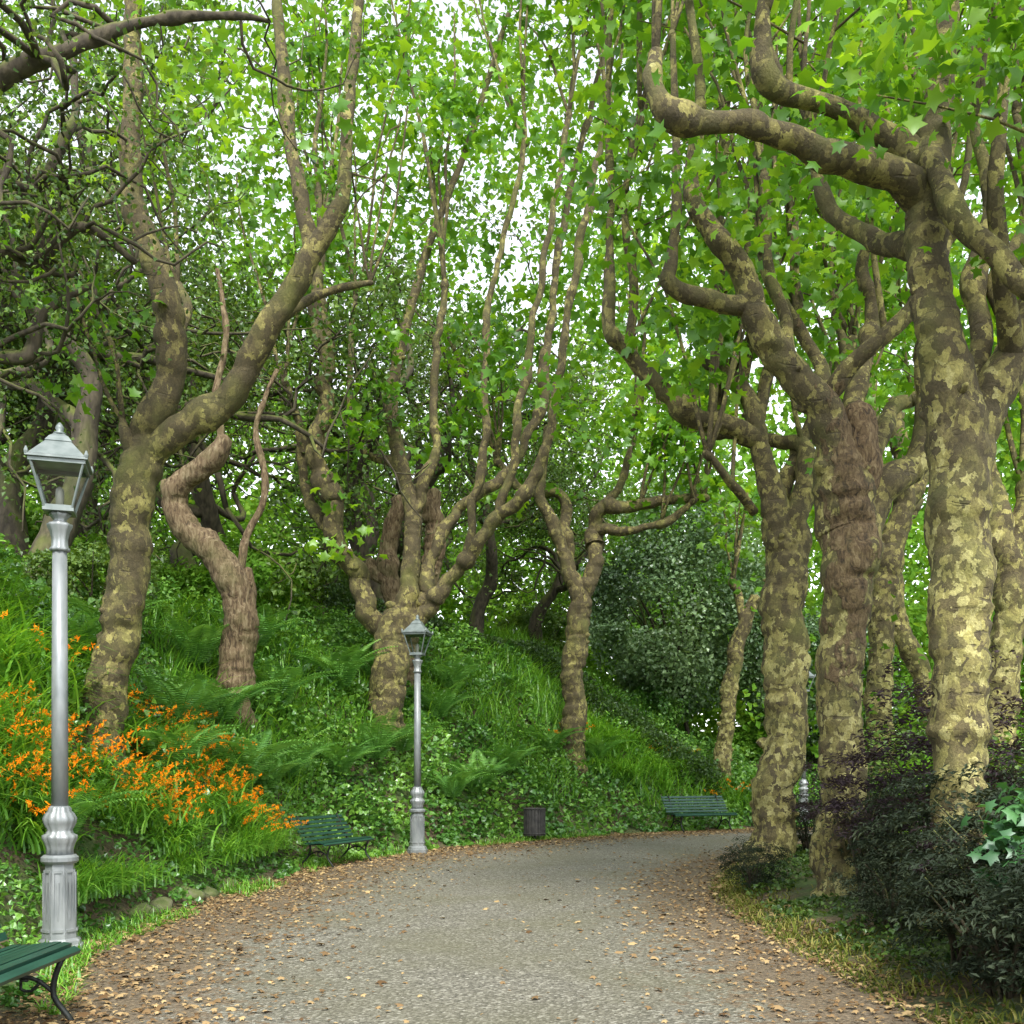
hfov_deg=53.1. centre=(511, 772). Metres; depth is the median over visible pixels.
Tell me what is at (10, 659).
crocosmia
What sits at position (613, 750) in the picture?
crocosmia
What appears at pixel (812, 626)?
evergreen bush
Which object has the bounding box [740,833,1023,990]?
verge undergrowth
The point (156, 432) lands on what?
plane tree
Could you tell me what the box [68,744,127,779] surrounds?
crocosmia
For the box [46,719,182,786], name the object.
crocosmia
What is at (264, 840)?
crocosmia
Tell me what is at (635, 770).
crocosmia
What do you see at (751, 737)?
bush
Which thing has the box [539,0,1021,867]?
plane tree
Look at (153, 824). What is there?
crocosmia
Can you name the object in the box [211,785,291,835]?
crocosmia
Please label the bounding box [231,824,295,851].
crocosmia
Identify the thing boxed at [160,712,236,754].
crocosmia
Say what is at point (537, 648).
hedge
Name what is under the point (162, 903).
mossy stone
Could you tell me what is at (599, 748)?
fern
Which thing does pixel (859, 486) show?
plane tree
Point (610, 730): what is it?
crocosmia
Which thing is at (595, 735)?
crocosmia
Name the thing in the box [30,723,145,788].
crocosmia
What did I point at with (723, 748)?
plane tree
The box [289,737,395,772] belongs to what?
fern
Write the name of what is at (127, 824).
crocosmia
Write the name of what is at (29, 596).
crocosmia
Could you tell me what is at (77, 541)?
bush
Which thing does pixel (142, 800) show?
crocosmia
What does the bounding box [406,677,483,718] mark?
fern
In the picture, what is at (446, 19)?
sky
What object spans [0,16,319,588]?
oak tree
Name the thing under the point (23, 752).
crocosmia
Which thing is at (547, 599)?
oak tree
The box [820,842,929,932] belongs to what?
maple shrub
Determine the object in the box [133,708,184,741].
crocosmia
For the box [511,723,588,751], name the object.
fern
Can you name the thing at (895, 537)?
plane tree
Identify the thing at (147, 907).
mossy stone
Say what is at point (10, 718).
crocosmia
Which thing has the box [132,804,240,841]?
crocosmia
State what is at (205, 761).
crocosmia
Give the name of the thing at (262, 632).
fern
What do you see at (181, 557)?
bush
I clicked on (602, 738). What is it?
crocosmia
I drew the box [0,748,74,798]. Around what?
crocosmia
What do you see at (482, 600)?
oak tree
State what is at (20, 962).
park bench
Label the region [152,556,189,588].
bush
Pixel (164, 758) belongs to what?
crocosmia
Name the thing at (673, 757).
crocosmia
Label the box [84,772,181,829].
crocosmia
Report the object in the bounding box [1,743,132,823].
crocosmia
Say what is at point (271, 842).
crocosmia
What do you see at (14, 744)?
crocosmia
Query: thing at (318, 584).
bush
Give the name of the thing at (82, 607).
fern
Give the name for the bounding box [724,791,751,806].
crocosmia
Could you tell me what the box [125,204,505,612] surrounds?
oak tree
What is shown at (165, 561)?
bush
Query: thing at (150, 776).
crocosmia
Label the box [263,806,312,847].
crocosmia
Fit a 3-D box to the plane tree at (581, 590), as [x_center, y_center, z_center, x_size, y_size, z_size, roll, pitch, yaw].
[1.979,-6.591,24.951,8.135,13.656,6.186,0,0,37]
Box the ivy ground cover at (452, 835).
[0,557,820,1007]
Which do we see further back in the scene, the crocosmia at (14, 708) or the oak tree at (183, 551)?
the oak tree at (183, 551)
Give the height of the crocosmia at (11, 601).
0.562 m
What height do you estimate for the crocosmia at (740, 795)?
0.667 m
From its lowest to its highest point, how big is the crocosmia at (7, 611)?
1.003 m
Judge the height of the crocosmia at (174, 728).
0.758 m
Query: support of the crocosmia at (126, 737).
on the ground at (268, 874)
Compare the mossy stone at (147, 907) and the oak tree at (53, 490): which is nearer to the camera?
the mossy stone at (147, 907)
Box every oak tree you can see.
[0,0,209,555]
[0,0,354,638]
[0,0,416,487]
[0,5,250,550]
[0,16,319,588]
[0,105,267,508]
[1,207,310,573]
[2,205,438,568]
[6,240,301,546]
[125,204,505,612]
[276,255,528,624]
[303,160,672,600]
[359,290,630,635]
[441,411,680,645]
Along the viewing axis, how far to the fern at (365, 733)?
19.40 m
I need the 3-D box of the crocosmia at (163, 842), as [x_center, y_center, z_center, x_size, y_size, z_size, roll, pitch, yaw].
[-4.021,0.558,11.694,1.861,0.768,1.818,0,0,-10]
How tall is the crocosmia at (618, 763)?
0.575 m
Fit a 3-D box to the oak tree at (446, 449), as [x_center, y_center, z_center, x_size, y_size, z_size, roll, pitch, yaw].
[-0.506,-10.408,30.133,10.339,12.859,10.527,0,0,21]
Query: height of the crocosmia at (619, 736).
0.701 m
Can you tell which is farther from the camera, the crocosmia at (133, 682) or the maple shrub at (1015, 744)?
the crocosmia at (133, 682)
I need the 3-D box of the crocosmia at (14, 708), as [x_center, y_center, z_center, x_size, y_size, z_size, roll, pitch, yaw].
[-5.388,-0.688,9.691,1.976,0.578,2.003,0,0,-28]
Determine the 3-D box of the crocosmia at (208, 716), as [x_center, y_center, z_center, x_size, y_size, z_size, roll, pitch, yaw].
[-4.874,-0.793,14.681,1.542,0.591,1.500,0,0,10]
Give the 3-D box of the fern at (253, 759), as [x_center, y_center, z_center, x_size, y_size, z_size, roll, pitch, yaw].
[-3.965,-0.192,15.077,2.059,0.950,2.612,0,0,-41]
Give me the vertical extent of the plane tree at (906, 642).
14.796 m
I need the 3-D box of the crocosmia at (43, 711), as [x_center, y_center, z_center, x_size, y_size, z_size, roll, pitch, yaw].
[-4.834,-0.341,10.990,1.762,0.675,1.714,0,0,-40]
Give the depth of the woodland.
40.38 m
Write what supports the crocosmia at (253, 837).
on the ground at (268, 874)
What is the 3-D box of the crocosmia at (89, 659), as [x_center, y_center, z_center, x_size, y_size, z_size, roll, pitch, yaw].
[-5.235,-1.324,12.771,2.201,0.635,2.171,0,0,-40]
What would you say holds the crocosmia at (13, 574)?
on the ground at (268, 874)
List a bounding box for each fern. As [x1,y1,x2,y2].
[0,606,172,662]
[0,779,152,832]
[49,591,174,621]
[125,711,240,775]
[128,664,248,727]
[143,601,269,665]
[158,666,284,722]
[196,730,327,784]
[197,597,307,645]
[237,745,328,789]
[242,725,345,779]
[254,659,347,709]
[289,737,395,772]
[291,639,397,690]
[325,708,434,761]
[326,642,413,676]
[360,714,451,753]
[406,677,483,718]
[421,651,485,690]
[421,767,497,797]
[429,749,534,793]
[473,738,542,774]
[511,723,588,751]
[583,735,636,759]
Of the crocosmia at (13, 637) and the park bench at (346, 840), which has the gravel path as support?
the park bench at (346, 840)
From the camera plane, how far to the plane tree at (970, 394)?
7.81 m
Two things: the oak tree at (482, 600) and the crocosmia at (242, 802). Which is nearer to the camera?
the crocosmia at (242, 802)
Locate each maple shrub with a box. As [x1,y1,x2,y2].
[716,832,799,890]
[782,745,821,832]
[796,785,821,852]
[804,694,931,900]
[813,760,929,890]
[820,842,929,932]
[844,633,1023,849]
[844,801,931,903]
[850,738,1023,932]
[866,763,927,854]
[879,773,1023,965]
[884,810,1023,1003]
[903,803,998,974]
[907,622,1023,814]
[953,824,1023,1004]
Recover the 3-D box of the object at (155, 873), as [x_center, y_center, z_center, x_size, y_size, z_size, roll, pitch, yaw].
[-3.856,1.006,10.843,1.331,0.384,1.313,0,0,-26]
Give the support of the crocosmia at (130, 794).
on the ground at (268, 874)
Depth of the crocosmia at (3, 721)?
9.79 m
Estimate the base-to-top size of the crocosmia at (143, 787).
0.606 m
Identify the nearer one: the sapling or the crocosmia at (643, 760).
the sapling
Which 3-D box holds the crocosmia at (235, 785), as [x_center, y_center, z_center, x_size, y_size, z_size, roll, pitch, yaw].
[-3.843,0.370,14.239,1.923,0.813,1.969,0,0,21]
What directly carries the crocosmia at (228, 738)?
on the ground at (268, 874)
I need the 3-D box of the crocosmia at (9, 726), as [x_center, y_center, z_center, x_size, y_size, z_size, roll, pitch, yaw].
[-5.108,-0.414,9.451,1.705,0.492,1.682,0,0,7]
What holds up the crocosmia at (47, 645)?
on the ground at (268, 874)
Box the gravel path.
[24,829,934,1023]
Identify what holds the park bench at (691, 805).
on the gravel path
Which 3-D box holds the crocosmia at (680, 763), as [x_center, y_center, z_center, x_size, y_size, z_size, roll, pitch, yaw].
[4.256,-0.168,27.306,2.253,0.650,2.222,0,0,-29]
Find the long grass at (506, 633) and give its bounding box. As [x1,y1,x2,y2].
[0,535,819,847]
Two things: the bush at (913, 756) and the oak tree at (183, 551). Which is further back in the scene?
the oak tree at (183, 551)
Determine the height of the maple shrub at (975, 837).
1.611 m
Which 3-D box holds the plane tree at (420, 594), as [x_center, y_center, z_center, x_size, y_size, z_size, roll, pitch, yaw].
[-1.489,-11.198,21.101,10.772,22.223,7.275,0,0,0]
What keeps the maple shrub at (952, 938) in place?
on the ground at (268, 874)
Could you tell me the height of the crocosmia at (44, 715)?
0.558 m
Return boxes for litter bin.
[523,808,545,838]
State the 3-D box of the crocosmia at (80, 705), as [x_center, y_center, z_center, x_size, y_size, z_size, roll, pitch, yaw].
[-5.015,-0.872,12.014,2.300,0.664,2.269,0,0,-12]
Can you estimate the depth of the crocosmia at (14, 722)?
9.32 m
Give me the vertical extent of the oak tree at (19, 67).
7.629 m
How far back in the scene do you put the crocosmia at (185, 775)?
13.23 m
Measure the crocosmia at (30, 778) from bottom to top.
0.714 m
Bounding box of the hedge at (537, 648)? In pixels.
[323,579,722,798]
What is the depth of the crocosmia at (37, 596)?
12.79 m
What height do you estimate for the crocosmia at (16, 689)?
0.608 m
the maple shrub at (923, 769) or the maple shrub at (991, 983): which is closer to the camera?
the maple shrub at (991, 983)
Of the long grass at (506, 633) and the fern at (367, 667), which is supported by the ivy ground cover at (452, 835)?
the fern at (367, 667)
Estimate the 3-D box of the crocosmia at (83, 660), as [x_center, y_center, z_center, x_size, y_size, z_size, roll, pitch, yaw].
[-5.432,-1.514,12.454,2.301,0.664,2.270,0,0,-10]
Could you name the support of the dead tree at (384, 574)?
on the ground at (268, 874)
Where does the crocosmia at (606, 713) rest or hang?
on the ground at (268, 874)
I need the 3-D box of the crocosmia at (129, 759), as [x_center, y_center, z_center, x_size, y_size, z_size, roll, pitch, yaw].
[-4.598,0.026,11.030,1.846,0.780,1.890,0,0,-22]
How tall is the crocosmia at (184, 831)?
0.812 m
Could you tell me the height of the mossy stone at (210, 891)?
0.187 m
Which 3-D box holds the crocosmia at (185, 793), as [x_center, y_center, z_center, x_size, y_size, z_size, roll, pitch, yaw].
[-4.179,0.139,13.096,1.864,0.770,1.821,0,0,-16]
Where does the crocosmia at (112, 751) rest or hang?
on the ground at (268, 874)
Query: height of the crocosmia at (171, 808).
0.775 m
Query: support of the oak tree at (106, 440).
on the ground at (268, 874)
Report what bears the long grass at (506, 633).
on the ground at (268, 874)
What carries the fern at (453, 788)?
on the ground at (268, 874)
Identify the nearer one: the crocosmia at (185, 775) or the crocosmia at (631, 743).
the crocosmia at (185, 775)
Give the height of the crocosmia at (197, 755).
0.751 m
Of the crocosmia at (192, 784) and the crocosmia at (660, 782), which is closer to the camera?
the crocosmia at (192, 784)
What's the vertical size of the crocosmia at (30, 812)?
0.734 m
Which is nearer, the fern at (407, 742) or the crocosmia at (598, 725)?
the fern at (407, 742)
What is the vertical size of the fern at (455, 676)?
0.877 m
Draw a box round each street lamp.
[23,423,93,948]
[401,615,432,853]
[798,671,815,822]
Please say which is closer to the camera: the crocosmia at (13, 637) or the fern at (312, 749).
the crocosmia at (13, 637)
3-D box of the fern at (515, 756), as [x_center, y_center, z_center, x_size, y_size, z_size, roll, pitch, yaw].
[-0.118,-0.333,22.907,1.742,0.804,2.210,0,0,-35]
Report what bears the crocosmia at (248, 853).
on the ground at (268, 874)
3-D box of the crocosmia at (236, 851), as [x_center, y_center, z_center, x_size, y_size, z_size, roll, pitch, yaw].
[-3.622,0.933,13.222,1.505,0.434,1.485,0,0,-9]
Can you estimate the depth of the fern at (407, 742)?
20.45 m
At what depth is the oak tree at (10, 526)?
20.35 m
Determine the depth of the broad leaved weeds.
21.46 m
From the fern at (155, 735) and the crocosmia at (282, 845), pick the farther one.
the crocosmia at (282, 845)
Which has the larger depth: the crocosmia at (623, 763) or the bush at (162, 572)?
the crocosmia at (623, 763)
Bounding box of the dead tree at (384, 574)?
[365,487,445,700]
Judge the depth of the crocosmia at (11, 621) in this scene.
11.82 m
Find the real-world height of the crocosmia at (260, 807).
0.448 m
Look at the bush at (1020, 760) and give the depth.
9.94 m
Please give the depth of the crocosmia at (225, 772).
14.86 m
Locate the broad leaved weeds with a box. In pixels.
[0,533,818,838]
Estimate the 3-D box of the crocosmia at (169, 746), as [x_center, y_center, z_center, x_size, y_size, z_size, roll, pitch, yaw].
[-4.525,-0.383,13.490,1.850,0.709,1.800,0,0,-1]
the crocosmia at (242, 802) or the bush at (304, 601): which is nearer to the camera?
the crocosmia at (242, 802)
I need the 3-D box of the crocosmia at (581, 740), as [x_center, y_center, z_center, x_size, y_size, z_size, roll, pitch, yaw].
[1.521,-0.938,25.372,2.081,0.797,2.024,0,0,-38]
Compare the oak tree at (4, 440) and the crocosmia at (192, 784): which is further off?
the oak tree at (4, 440)
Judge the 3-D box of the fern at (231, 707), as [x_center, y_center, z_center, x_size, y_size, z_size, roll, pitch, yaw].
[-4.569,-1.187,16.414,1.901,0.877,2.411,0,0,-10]
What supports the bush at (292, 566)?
on the ground at (268, 874)
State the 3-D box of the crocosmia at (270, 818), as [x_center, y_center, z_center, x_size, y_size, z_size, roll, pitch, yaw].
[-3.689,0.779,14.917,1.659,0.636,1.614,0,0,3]
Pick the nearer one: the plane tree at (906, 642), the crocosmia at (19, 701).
the crocosmia at (19, 701)
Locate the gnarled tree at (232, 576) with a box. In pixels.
[160,268,278,731]
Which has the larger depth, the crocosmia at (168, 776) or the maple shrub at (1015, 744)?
the crocosmia at (168, 776)
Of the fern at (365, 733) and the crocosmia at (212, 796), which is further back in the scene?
the fern at (365, 733)
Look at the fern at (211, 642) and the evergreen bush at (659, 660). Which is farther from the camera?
the evergreen bush at (659, 660)
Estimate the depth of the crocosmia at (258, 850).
13.74 m
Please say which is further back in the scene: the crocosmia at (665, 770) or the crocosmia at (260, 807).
the crocosmia at (665, 770)
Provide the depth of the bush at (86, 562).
15.85 m
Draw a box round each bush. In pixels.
[0,540,27,574]
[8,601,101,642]
[18,532,105,577]
[21,531,163,621]
[25,506,42,547]
[78,524,106,553]
[151,558,194,599]
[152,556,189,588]
[155,545,198,566]
[167,560,205,575]
[168,532,313,619]
[169,556,204,570]
[262,577,324,631]
[270,547,347,605]
[283,545,348,604]
[300,573,350,607]
[493,596,568,652]
[567,442,765,735]
[627,683,696,725]
[712,703,767,761]
[716,596,912,771]
[863,707,932,783]
[866,748,1000,855]
[932,711,1023,808]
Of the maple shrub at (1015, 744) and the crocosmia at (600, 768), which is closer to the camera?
the maple shrub at (1015, 744)
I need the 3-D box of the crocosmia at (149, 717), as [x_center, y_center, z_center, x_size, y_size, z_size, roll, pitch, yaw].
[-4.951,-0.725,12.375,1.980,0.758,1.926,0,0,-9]
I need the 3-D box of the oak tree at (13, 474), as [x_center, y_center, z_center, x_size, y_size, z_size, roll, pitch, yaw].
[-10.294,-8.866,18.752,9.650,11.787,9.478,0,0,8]
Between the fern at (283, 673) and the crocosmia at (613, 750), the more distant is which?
the crocosmia at (613, 750)
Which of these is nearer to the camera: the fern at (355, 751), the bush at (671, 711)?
the fern at (355, 751)
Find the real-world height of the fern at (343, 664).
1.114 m
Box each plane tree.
[0,0,437,780]
[200,0,662,757]
[418,218,761,775]
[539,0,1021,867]
[552,0,1023,935]
[553,0,1023,896]
[687,7,1014,778]
[691,467,764,792]
[770,207,932,727]
[853,0,1023,782]
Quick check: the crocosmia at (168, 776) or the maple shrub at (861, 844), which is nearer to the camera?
the maple shrub at (861, 844)
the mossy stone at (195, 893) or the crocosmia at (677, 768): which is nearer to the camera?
the mossy stone at (195, 893)
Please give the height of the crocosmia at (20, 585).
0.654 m
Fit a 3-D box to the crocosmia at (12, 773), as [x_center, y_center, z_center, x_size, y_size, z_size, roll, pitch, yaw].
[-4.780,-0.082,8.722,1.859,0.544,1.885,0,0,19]
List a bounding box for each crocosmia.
[0,548,51,595]
[0,559,50,597]
[0,580,72,627]
[0,581,46,625]
[0,598,100,669]
[0,600,49,636]
[0,608,141,685]
[0,609,21,658]
[0,634,147,693]
[0,658,74,709]
[0,659,109,717]
[0,666,84,734]
[0,678,47,721]
[0,691,50,771]
[0,695,80,751]
[0,700,23,741]
[0,703,48,740]
[0,703,50,737]
[0,735,79,786]
[0,741,93,785]
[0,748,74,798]
[0,750,49,819]
[0,750,137,825]
[0,763,46,783]
[0,770,137,854]
[1,572,97,623]
[1,623,147,705]
[1,681,117,750]
[1,707,101,782]
[1,726,86,779]
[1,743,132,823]
[2,710,78,753]
[3,580,96,615]
[4,619,141,677]
[4,689,114,741]
[10,716,112,775]
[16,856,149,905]
[19,736,154,812]
[20,751,115,804]
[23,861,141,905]
[28,619,152,675]
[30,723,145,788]
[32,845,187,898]
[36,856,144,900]
[40,709,132,771]
[41,668,161,725]
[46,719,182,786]
[68,731,146,785]
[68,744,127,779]
[68,745,166,810]
[72,639,188,692]
[72,777,160,814]
[75,684,176,743]
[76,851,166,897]
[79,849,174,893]
[80,643,193,690]
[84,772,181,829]
[84,777,174,833]
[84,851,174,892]
[85,712,160,751]
[89,777,166,813]
[94,749,205,820]
[102,768,225,827]
[110,736,201,792]
[112,750,179,792]
[124,712,185,746]
[124,763,228,827]
[126,788,236,856]
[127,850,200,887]
[129,729,218,776]
[130,694,199,732]
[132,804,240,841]
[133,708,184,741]
[134,741,226,786]
[135,716,226,769]
[136,746,207,789]
[137,782,257,851]
[142,695,233,740]
[147,742,245,792]
[154,709,232,758]
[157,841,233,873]
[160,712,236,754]
[166,724,245,777]
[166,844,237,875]
[168,782,279,824]
[169,759,251,816]
[171,763,242,812]
[176,703,217,734]
[196,836,267,865]
[202,735,285,783]
[202,759,272,801]
[206,732,274,772]
[208,829,268,860]
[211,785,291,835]
[212,773,267,801]
[212,830,276,862]
[214,773,283,817]
[215,805,289,852]
[217,770,299,828]
[219,794,289,822]
[219,824,298,856]
[225,825,284,856]
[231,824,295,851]
[236,827,284,855]
[243,792,296,819]
[254,815,311,843]
[258,821,303,851]
[259,804,310,847]
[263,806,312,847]
[548,722,597,749]
[571,749,635,773]
[585,726,632,744]
[586,710,621,729]
[586,716,615,735]
[586,720,644,741]
[586,727,624,742]
[586,731,636,756]
[588,721,643,747]
[591,755,634,776]
[592,752,654,777]
[601,759,663,783]
[603,756,662,782]
[603,759,660,783]
[606,727,666,750]
[632,748,669,766]
[637,755,677,775]
[645,771,677,789]
[649,740,703,768]
[650,759,677,777]
[662,761,691,776]
[663,756,701,777]
[690,772,726,795]
[705,778,750,809]
[717,788,751,809]
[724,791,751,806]
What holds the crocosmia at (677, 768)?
on the ground at (268, 874)
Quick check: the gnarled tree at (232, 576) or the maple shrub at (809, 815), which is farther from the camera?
the gnarled tree at (232, 576)
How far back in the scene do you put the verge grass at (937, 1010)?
7.73 m
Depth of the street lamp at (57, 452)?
8.16 m
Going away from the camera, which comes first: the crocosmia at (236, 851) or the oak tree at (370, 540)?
the crocosmia at (236, 851)
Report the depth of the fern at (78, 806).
9.53 m
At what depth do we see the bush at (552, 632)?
36.41 m
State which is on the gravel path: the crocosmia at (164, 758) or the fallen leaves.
the fallen leaves
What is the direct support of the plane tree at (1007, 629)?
on the ground at (268, 874)
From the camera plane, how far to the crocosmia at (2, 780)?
9.21 m
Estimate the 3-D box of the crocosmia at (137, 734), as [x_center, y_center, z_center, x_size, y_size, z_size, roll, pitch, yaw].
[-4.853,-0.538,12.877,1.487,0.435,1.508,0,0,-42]
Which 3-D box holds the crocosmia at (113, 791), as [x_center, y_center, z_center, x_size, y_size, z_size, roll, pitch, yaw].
[-4.519,0.029,10.422,2.050,0.785,1.994,0,0,-14]
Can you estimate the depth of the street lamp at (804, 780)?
27.31 m
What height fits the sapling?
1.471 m
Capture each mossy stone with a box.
[128,902,156,917]
[150,897,172,910]
[174,885,205,899]
[203,886,218,895]
[225,877,236,885]
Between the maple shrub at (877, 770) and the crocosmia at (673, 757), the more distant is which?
the crocosmia at (673, 757)
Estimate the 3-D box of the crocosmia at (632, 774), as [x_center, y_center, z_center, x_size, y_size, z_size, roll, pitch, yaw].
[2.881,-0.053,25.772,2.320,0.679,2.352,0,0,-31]
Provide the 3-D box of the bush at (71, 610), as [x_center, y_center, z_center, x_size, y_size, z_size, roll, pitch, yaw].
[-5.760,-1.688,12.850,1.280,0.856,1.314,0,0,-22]
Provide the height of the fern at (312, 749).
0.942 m
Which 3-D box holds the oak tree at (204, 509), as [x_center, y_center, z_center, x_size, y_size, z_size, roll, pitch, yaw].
[-6.415,-7.348,22.665,12.040,9.553,8.552,0,0,21]
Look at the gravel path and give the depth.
8.07 m
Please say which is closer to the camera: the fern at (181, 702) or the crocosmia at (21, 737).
the crocosmia at (21, 737)
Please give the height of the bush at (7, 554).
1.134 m
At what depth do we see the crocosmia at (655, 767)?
26.43 m
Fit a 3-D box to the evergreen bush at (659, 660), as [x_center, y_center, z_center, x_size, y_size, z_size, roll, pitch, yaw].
[4.985,-5.231,31.784,6.646,8.262,7.141,0,0,0]
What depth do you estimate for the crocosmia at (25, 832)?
9.10 m
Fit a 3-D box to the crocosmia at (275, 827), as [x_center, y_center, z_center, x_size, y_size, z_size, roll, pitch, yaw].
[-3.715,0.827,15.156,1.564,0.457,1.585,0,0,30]
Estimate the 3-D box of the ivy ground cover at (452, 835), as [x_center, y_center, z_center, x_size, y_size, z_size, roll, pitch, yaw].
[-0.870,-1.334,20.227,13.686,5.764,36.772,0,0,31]
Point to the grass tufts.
(72, 968)
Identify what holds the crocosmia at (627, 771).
on the ground at (268, 874)
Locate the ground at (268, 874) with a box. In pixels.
[0,592,1023,1023]
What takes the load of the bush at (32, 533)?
on the ground at (268, 874)
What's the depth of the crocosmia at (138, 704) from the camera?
13.54 m
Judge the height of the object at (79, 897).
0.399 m
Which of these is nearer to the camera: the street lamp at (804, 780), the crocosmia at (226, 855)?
the crocosmia at (226, 855)
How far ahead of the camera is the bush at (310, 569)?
29.48 m
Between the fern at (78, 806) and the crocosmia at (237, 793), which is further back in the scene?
the crocosmia at (237, 793)
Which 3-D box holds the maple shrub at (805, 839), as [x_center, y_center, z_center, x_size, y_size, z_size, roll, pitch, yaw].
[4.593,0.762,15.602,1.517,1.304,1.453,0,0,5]
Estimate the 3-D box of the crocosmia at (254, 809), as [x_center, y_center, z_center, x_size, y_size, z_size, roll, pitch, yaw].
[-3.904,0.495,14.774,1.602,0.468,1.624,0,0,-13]
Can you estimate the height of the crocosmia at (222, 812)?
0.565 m
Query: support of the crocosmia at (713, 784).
on the ground at (268, 874)
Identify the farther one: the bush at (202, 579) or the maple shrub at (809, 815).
the bush at (202, 579)
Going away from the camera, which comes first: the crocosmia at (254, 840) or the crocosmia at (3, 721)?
the crocosmia at (3, 721)
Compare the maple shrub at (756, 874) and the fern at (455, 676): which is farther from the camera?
the fern at (455, 676)
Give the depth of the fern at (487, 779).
21.47 m
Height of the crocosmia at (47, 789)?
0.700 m
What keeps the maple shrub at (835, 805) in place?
on the ground at (268, 874)
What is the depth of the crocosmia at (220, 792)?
14.38 m
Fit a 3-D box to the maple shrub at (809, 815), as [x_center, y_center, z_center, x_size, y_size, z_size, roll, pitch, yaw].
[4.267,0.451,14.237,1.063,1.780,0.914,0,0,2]
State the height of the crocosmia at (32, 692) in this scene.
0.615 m
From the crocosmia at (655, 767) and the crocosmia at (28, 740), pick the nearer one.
the crocosmia at (28, 740)
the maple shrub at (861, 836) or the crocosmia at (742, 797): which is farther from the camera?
the crocosmia at (742, 797)
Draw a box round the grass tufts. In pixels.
[11,812,812,1014]
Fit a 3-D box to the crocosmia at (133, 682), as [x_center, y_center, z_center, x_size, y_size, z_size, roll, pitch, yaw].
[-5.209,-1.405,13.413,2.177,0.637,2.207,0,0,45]
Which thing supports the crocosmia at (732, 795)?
on the ground at (268, 874)
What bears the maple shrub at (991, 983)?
on the ground at (268, 874)
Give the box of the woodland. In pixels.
[0,0,1023,787]
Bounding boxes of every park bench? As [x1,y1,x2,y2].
[0,925,80,1023]
[290,813,373,867]
[661,794,737,831]
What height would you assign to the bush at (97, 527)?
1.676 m
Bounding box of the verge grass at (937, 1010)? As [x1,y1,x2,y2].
[707,862,1023,1023]
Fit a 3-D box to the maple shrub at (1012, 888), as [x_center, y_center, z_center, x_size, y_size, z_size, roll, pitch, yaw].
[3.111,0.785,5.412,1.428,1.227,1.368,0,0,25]
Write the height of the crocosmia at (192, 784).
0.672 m
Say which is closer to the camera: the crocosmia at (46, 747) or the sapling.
the sapling
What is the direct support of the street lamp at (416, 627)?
on the ground at (268, 874)
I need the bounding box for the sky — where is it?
[0,0,1022,736]
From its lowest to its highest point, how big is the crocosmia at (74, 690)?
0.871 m
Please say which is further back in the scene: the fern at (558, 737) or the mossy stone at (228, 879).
the fern at (558, 737)
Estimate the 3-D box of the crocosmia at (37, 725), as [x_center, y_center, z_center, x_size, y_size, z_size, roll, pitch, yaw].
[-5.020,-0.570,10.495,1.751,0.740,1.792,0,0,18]
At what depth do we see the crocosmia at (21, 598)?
12.46 m
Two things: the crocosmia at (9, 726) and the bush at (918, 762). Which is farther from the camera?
the bush at (918, 762)
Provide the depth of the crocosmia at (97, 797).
10.70 m
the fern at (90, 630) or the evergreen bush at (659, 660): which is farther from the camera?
the evergreen bush at (659, 660)
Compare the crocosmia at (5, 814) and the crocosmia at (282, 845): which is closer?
the crocosmia at (5, 814)
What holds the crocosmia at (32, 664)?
on the ground at (268, 874)
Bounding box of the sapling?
[960,777,1023,901]
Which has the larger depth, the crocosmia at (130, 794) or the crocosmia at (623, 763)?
the crocosmia at (623, 763)
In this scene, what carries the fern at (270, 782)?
on the ground at (268, 874)
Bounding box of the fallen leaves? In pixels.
[0,827,1023,1023]
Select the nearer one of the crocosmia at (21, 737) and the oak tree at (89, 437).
the crocosmia at (21, 737)
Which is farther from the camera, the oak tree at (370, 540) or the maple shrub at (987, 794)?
the oak tree at (370, 540)

